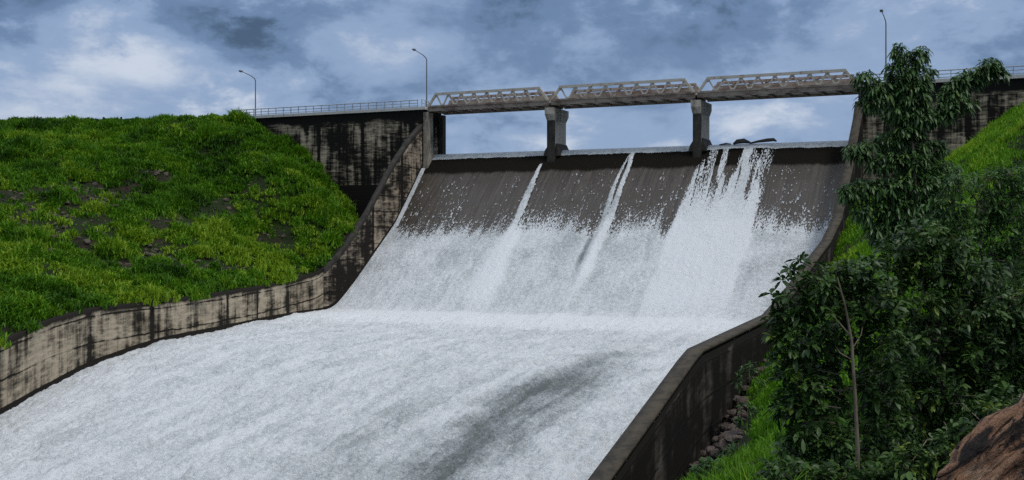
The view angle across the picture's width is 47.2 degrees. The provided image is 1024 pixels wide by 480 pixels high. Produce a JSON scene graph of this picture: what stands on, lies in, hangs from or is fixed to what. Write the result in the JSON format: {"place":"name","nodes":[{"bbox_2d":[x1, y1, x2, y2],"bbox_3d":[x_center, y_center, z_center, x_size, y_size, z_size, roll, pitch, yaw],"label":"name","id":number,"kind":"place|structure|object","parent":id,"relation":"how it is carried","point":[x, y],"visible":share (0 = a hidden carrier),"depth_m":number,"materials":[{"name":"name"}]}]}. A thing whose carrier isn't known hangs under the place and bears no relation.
{"place":"outdoors","nodes":[
{"label":"outdoors","id":0,"kind":"place"},
{"bbox_2d":[0,107,358,349],"bbox_3d":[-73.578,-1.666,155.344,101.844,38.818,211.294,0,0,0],"label":"hill","id":1,"kind":"structure","parent":0,"point":[260,182],"depth_m":162.81,"materials":[{"name":"green plant"}]},
{"bbox_2d":[83,239,90,243],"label":"stone","id":2,"kind":"object","parent":1,"relation":"on","point":[87,241],"visible":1,"depth_m":137.58,"materials":[{"name":"grey stone"}]},
{"bbox_2d":[0,124,422,414],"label":"training wall","id":3,"kind":"structure","parent":1,"relation":"on","point":[57,349],"depth_m":130.64,"materials":[{"name":"concrete"}]},
{"bbox_2d":[249,106,445,218],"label":"dam wall","id":4,"kind":"structure","parent":1,"relation":"on","point":[355,151],"depth_m":188.88,"materials":[{"name":"concrete"}]},
{"bbox_2d":[239,70,255,115],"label":"street lamp","id":5,"kind":"object","parent":4,"relation":"on","point":[255,88],"visible":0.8,"depth_m":203.74,"materials":[{"name":"grey metal"}]},
{"bbox_2d":[238,100,417,115],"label":"railing","id":6,"kind":"object","parent":4,"relation":"on","point":[336,107],"visible":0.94,"depth_m":190.82,"materials":[{"name":"grey metal"}]},
{"bbox_2d":[412,49,426,106],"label":"street lamp","id":7,"kind":"object","parent":4,"relation":"on","point":[426,74],"visible":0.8,"depth_m":189.72,"materials":[{"name":"grey metal"}]},
{"bbox_2d":[427,87,562,114],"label":"bridge span","id":8,"kind":"object","parent":4,"relation":"on","point":[515,103],"visible":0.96,"depth_m":181.19,"materials":[{"name":"paint"}]},
{"bbox_2d":[0,140,847,479],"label":"water","id":9,"kind":"structure","parent":0,"point":[532,352],"depth_m":109.28,"materials":[{"name":"white liquid"}]},
{"bbox_2d":[396,146,846,242],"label":"spillway dam","id":10,"kind":"structure","parent":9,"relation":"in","point":[558,178],"depth_m":166.64,"materials":[{"name":"concrete"}]},
{"bbox_2d":[543,107,568,161],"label":"bridge pier","id":11,"kind":"structure","parent":10,"relation":"on","point":[556,118],"depth_m":175.51,"materials":[{"name":"concrete"}]},
{"bbox_2d":[551,78,705,108],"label":"bridge span","id":12,"kind":"object","parent":11,"relation":"on","point":[632,97],"visible":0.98,"depth_m":172.34,"materials":[{"name":"paint"}]},
{"bbox_2d":[688,100,711,157],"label":"bridge pier","id":13,"kind":"structure","parent":10,"relation":"on","point":[701,113],"depth_m":166.14,"materials":[{"name":"concrete"}]},
{"bbox_2d":[733,139,749,144],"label":"driftwood","id":14,"kind":"object","parent":9,"relation":"on","point":[739,141],"visible":1,"depth_m":165.22,"materials":[{"name":"wood"}]},
{"bbox_2d":[750,138,776,143],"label":"driftwood","id":15,"kind":"object","parent":9,"relation":"on","point":[767,140],"visible":1,"depth_m":163.98,"materials":[{"name":"grey wood"}]},
{"bbox_2d":[0,0,1023,153],"label":"sky","id":16,"kind":"structure","parent":0,"point":[98,59],"materials":[{"name":"blue"}]},
{"bbox_2d":[698,100,1023,479],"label":"terrain","id":17,"kind":"structure","parent":0,"point":[742,440],"depth_m":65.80,"materials":[{"name":"green plant"}]},
{"bbox_2d":[687,464,696,472],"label":"stone","id":18,"kind":"object","parent":17,"relation":"on","point":[689,466],"visible":0.37,"depth_m":72.81,"materials":[{"name":"stone"}]},
{"bbox_2d":[700,450,709,457],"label":"stone","id":19,"kind":"object","parent":17,"relation":"on","point":[702,452],"visible":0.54,"depth_m":73.03,"materials":[{"name":"stone"}]},
{"bbox_2d":[689,456,729,479],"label":"shrub","id":20,"kind":"object","parent":17,"relation":"on","point":[700,469],"visible":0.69,"depth_m":29.95,"materials":[{"name":"green plant"}]},
{"bbox_2d":[706,446,713,453],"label":"stone","id":21,"kind":"object","parent":17,"relation":"on","point":[708,448],"visible":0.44,"depth_m":68.42,"materials":[{"name":"grey stone"}]},
{"bbox_2d":[709,449,720,458],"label":"stone","id":22,"kind":"object","parent":17,"relation":"on","point":[712,454],"visible":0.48,"depth_m":66.98,"materials":[{"name":"grey stone"}]},
{"bbox_2d":[712,436,717,443],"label":"stone","id":23,"kind":"object","parent":17,"relation":"on","point":[714,438],"visible":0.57,"depth_m":76.88,"materials":[{"name":"grey stone"}]},
{"bbox_2d":[713,428,723,434],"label":"stone","id":24,"kind":"object","parent":17,"relation":"on","point":[717,430],"visible":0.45,"depth_m":79.09,"materials":[{"name":"stone"}]},
{"bbox_2d":[717,440,728,453],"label":"stone","id":25,"kind":"object","parent":17,"relation":"on","point":[724,443],"visible":0.53,"depth_m":66.08,"materials":[{"name":"stone"}]},
{"bbox_2d":[719,431,728,439],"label":"stone","id":26,"kind":"object","parent":17,"relation":"on","point":[722,435],"visible":0.36,"depth_m":69.33,"materials":[{"name":"brown stone"}]},
{"bbox_2d":[719,422,730,430],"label":"stone","id":27,"kind":"object","parent":17,"relation":"on","point":[722,425],"visible":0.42,"depth_m":78.76,"materials":[{"name":"stone"}]},
{"bbox_2d":[588,101,862,479],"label":"training wall","id":28,"kind":"structure","parent":17,"relation":"on","point":[668,432],"depth_m":76.04,"materials":[{"name":"concrete"}]},
{"bbox_2d":[686,457,766,479],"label":"grass tuft","id":29,"kind":"object","parent":17,"relation":"on","point":[736,473],"visible":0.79,"depth_m":16.31,"materials":[{"name":"green plant"}]},
{"bbox_2d":[724,434,734,443],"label":"stone","id":30,"kind":"object","parent":17,"relation":"on","point":[728,438],"visible":0.47,"depth_m":65.94,"materials":[{"name":"stone"}]},
{"bbox_2d":[724,425,737,431],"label":"stone","id":31,"kind":"object","parent":17,"relation":"on","point":[729,428],"visible":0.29,"depth_m":73.18,"materials":[{"name":"stone"}]},
{"bbox_2d":[726,410,735,415],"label":"stone","id":32,"kind":"object","parent":17,"relation":"on","point":[729,412],"visible":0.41,"depth_m":80.80,"materials":[{"name":"brown stone"}]},
{"bbox_2d":[716,439,748,458],"bbox_3d":[9.440,9.216,49.978,1.646,1.450,1.226,0,0,0],"label":"weed","id":33,"kind":"object","parent":17,"relation":"on","point":[728,449],"visible":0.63,"depth_m":50.07,"materials":[{"name":"green plant"}]},
{"bbox_2d":[728,430,737,433],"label":"stone","id":34,"kind":"object","parent":17,"relation":"on","point":[733,432],"visible":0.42,"depth_m":66.32,"materials":[{"name":"stone"}]},
{"bbox_2d":[732,435,742,442],"bbox_3d":[12.453,10.983,64.626,0.648,0.458,0.580,0,0,0],"label":"stone","id":35,"kind":"object","parent":17,"relation":"on","point":[736,437],"visible":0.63,"depth_m":64.42,"materials":[{"name":"brown stone"}]},
{"bbox_2d":[739,398,748,404],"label":"stone","id":36,"kind":"object","parent":17,"relation":"on","point":[743,400],"visible":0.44,"depth_m":81.56,"materials":[{"name":"stone"}]},
{"bbox_2d":[741,385,747,392],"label":"stone","id":37,"kind":"object","parent":17,"relation":"on","point":[744,390],"visible":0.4,"depth_m":87.75,"materials":[{"name":"brown stone"}]},
{"bbox_2d":[740,412,748,418],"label":"stone","id":38,"kind":"object","parent":17,"relation":"on","point":[743,415],"visible":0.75,"depth_m":71.95,"materials":[{"name":"stone"}]},
{"bbox_2d":[734,402,760,428],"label":"weed","id":39,"kind":"object","parent":17,"relation":"on","point":[751,412],"visible":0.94,"depth_m":65.88,"materials":[{"name":"green plant"}]},
{"bbox_2d":[731,362,765,409],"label":"weed","id":40,"kind":"object","parent":17,"relation":"on","point":[749,372],"visible":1,"depth_m":77.98,"materials":[{"name":"green plant"}]},
{"bbox_2d":[692,462,857,479],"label":"grass tuft","id":41,"kind":"object","parent":17,"relation":"on","point":[795,476],"visible":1,"depth_m":14.36,"materials":[{"name":"green plant"}]},
{"bbox_2d":[755,251,921,479],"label":"shrub","id":42,"kind":"object","parent":17,"relation":"on","point":[851,304],"visible":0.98,"depth_m":16.89,"materials":[{"name":"green plant"}]},
{"bbox_2d":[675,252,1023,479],"bbox_3d":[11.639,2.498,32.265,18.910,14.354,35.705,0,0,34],"label":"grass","id":43,"kind":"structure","parent":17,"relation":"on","point":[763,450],"depth_m":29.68,"materials":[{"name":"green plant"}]},
{"bbox_2d":[833,42,1011,298],"bbox_3d":[15.361,-2.236,44.013,6.776,10.354,2.128,0,0,0],"label":"tree","id":44,"kind":"object","parent":17,"relation":"on","point":[917,119],"visible":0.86,"depth_m":43.74,"materials":[{"name":"green plant"}]},
{"bbox_2d":[856,218,1023,479],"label":"shrub","id":45,"kind":"object","parent":17,"relation":"on","point":[929,454],"visible":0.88,"depth_m":18.24,"materials":[{"name":"green plant"}]},
{"bbox_2d":[858,74,1023,186],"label":"dam wall","id":46,"kind":"structure","parent":17,"relation":"on","point":[999,99],"depth_m":150.94,"materials":[{"name":"concrete"}]},
{"bbox_2d":[697,69,857,101],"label":"bridge span","id":47,"kind":"object","parent":46,"relation":"on","point":[814,87],"visible":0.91,"depth_m":163.28,"materials":[{"name":"paint"}]},
{"bbox_2d":[880,9,886,81],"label":"street lamp","id":48,"kind":"object","parent":46,"relation":"on","point":[881,10],"visible":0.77,"depth_m":160.18,"materials":[{"name":"grey metal"}]},
{"bbox_2d":[869,65,1023,80],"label":"railing","id":49,"kind":"object","parent":46,"relation":"on","point":[1013,73],"visible":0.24,"depth_m":151.60,"materials":[{"name":"grey metal"}]},
{"bbox_2d":[916,160,1023,322],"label":"shrub","id":50,"kind":"object","parent":17,"relation":"on","point":[998,207],"visible":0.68,"depth_m":33.80,"materials":[{"name":"green plant"}]},
{"bbox_2d":[936,391,1023,479],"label":"boulder","id":51,"kind":"object","parent":17,"relation":"on","point":[990,447],"visible":1,"depth_m":6.30,"materials":[{"name":"brown stone"}]}
]}

